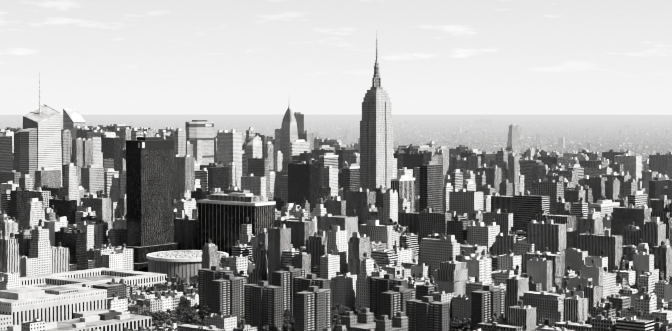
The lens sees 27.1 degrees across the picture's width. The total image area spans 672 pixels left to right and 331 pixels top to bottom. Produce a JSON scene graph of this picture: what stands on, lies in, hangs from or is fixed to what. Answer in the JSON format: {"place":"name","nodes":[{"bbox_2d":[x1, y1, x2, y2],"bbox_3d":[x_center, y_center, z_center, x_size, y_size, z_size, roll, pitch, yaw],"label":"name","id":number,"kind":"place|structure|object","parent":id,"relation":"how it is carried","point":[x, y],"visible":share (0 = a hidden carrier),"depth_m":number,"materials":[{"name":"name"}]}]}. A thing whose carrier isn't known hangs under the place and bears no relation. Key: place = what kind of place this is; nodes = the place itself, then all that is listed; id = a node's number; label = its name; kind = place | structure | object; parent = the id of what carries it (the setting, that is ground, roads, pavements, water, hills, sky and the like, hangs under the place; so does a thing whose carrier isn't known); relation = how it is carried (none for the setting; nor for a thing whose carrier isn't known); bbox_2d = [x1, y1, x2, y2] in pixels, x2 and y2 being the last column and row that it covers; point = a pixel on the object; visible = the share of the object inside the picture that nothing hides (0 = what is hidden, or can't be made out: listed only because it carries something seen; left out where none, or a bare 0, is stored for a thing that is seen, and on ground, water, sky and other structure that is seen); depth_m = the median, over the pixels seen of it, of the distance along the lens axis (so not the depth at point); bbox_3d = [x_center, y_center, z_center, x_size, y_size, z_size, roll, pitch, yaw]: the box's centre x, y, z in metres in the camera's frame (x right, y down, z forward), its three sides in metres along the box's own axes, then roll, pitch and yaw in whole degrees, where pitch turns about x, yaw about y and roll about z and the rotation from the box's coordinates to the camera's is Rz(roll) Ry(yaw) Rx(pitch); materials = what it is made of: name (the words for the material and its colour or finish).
{"place":"outdoors","nodes":[
{"label":"outdoors","id":0,"kind":"place"},
{"bbox_2d":[152,310,467,330],"bbox_3d":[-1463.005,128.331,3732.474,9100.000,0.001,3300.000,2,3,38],"label":"streets","id":1,"kind":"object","parent":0,"point":[288,322],"depth_m":1870.25,"materials":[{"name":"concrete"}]},
{"bbox_2d":[152,309,470,330],"bbox_3d":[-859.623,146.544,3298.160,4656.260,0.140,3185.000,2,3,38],"label":"pavements","id":2,"kind":"structure","parent":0,"point":[160,323],"depth_m":1842.98,"materials":[{"name":"grey concrete"}]},
{"bbox_2d":[13,66,61,186],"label":"skyscraper with spire","id":3,"kind":"structure","parent":2,"relation":"on","point":[37,141],"depth_m":3066.81,"materials":[{"name":"grey glass"}]},
{"bbox_2d":[63,109,84,130],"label":"slant-roofed skyscraper","id":4,"kind":"structure","parent":2,"relation":"on","point":[72,118],"depth_m":4308.03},
{"bbox_2d":[0,286,151,330],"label":"morgan postal facility","id":5,"kind":"structure","parent":2,"relation":"on","point":[72,308],"depth_m":1695.35,"materials":[{"name":"white concrete"}]},
{"bbox_2d":[19,268,166,289],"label":"post office building","id":6,"kind":"structure","parent":2,"relation":"on","point":[89,278],"depth_m":2097.34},
{"bbox_2d":[121,137,180,271],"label":"office tower","id":7,"kind":"structure","parent":2,"relation":"on","point":[149,194],"depth_m":2337.06,"materials":[{"name":"black glass"}]},
{"bbox_2d":[147,250,228,283],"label":"round arena","id":8,"kind":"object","parent":2,"relation":"on","point":[186,264],"visible":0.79,"depth_m":2205.70},
{"bbox_2d":[185,120,213,164],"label":"skyscraper","id":9,"kind":"structure","parent":2,"relation":"on","point":[203,130],"depth_m":3693.54,"materials":[{"name":"grey concrete"}]},
{"bbox_2d":[197,192,275,255],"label":"office building","id":10,"kind":"structure","parent":2,"relation":"on","point":[222,218],"depth_m":2331.10,"materials":[{"name":"black glass"}]},
{"bbox_2d":[280,98,297,159],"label":"skyscraper","id":11,"kind":"structure","parent":2,"relation":"on","point":[289,131],"depth_m":3753.32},
{"bbox_2d":[128,303,470,330],"bbox_3d":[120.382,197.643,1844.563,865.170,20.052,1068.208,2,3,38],"label":"trees","id":12,"kind":"object","parent":2,"relation":"on","point":[190,312],"visible":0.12,"depth_m":1810.60,"materials":[{"name":"black plant"}]},
{"bbox_2d":[0,124,671,330],"bbox_3d":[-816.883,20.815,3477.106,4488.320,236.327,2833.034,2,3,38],"label":"buildings","id":13,"kind":"structure","parent":2,"relation":"on","point":[506,181],"depth_m":2228.67,"materials":[{"name":"grey concrete"}]},
{"bbox_2d":[2,183,668,330],"bbox_3d":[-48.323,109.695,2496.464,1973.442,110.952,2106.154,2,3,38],"label":"water tanks","id":14,"kind":"object","parent":13,"relation":"on","point":[493,318],"visible":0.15,"depth_m":1991.68,"materials":[{"name":"grey wood"}]},
{"bbox_2d":[199,265,504,330],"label":"apartment towers","id":15,"kind":"structure","parent":2,"relation":"on","point":[301,297],"depth_m":1724.36,"materials":[{"name":"grey concrete"}]},
{"bbox_2d":[323,308,407,330],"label":"low-rise buildings","id":16,"kind":"structure","parent":2,"relation":"on","point":[363,320],"depth_m":1425.99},
{"bbox_2d":[360,39,392,190],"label":"skyscraper","id":17,"kind":"structure","parent":2,"relation":"on","point":[376,146],"depth_m":2843.54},
{"bbox_2d":[508,150,518,155],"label":"corinthian tower","id":18,"kind":"structure","parent":2,"relation":"on","point":[514,152],"depth_m":3866.44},
{"bbox_2d":[0,115,671,143],"bbox_3d":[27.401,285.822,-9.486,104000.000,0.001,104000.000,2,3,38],"label":"sea","id":19,"kind":"structure","parent":0,"point":[589,118],"depth_m":37415.44,"materials":[{"name":"grey liquid"}]},
{"bbox_2d":[85,122,146,127],"bbox_3d":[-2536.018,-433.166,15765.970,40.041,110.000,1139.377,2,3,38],"label":"buildings","id":20,"kind":"structure","parent":19,"relation":"on","point":[129,122],"depth_m":15987.78,"materials":[{"name":"grey concrete"}]},
{"bbox_2d":[146,120,188,126],"bbox_3d":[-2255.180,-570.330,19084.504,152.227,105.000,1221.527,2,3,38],"label":"buildings","id":21,"kind":"structure","parent":19,"relation":"on","point":[165,123],"depth_m":19065.25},
{"bbox_2d":[0,112,671,228],"bbox_3d":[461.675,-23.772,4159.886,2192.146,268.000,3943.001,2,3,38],"label":"high-rise buildings","id":22,"kind":"structure","parent":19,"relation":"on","point":[433,192],"depth_m":2985.01,"materials":[{"name":"grey concrete"}]},
{"bbox_2d":[0,120,671,164],"bbox_3d":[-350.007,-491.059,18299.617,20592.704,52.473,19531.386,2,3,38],"label":"land","id":23,"kind":"structure","parent":19,"relation":"on","point":[662,145],"depth_m":15391.89,"materials":[{"name":"grey plant"}]},
{"bbox_2d":[0,118,671,168],"bbox_3d":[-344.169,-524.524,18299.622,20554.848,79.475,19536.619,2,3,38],"label":"distant buildings","id":24,"kind":"structure","parent":19,"relation":"on","point":[538,137],"depth_m":14035.71,"materials":[{"name":"grey concrete"}]},
{"bbox_2d":[346,119,627,152],"bbox_3d":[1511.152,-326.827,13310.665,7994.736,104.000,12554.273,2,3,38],"label":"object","id":25,"kind":"structure","parent":19,"relation":"on","point":[561,140],"depth_m":9350.71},
{"bbox_2d":[0,0,671,114],"label":"sky","id":26,"kind":"structure","parent":0,"point":[94,57],"materials":[{"name":"white"}]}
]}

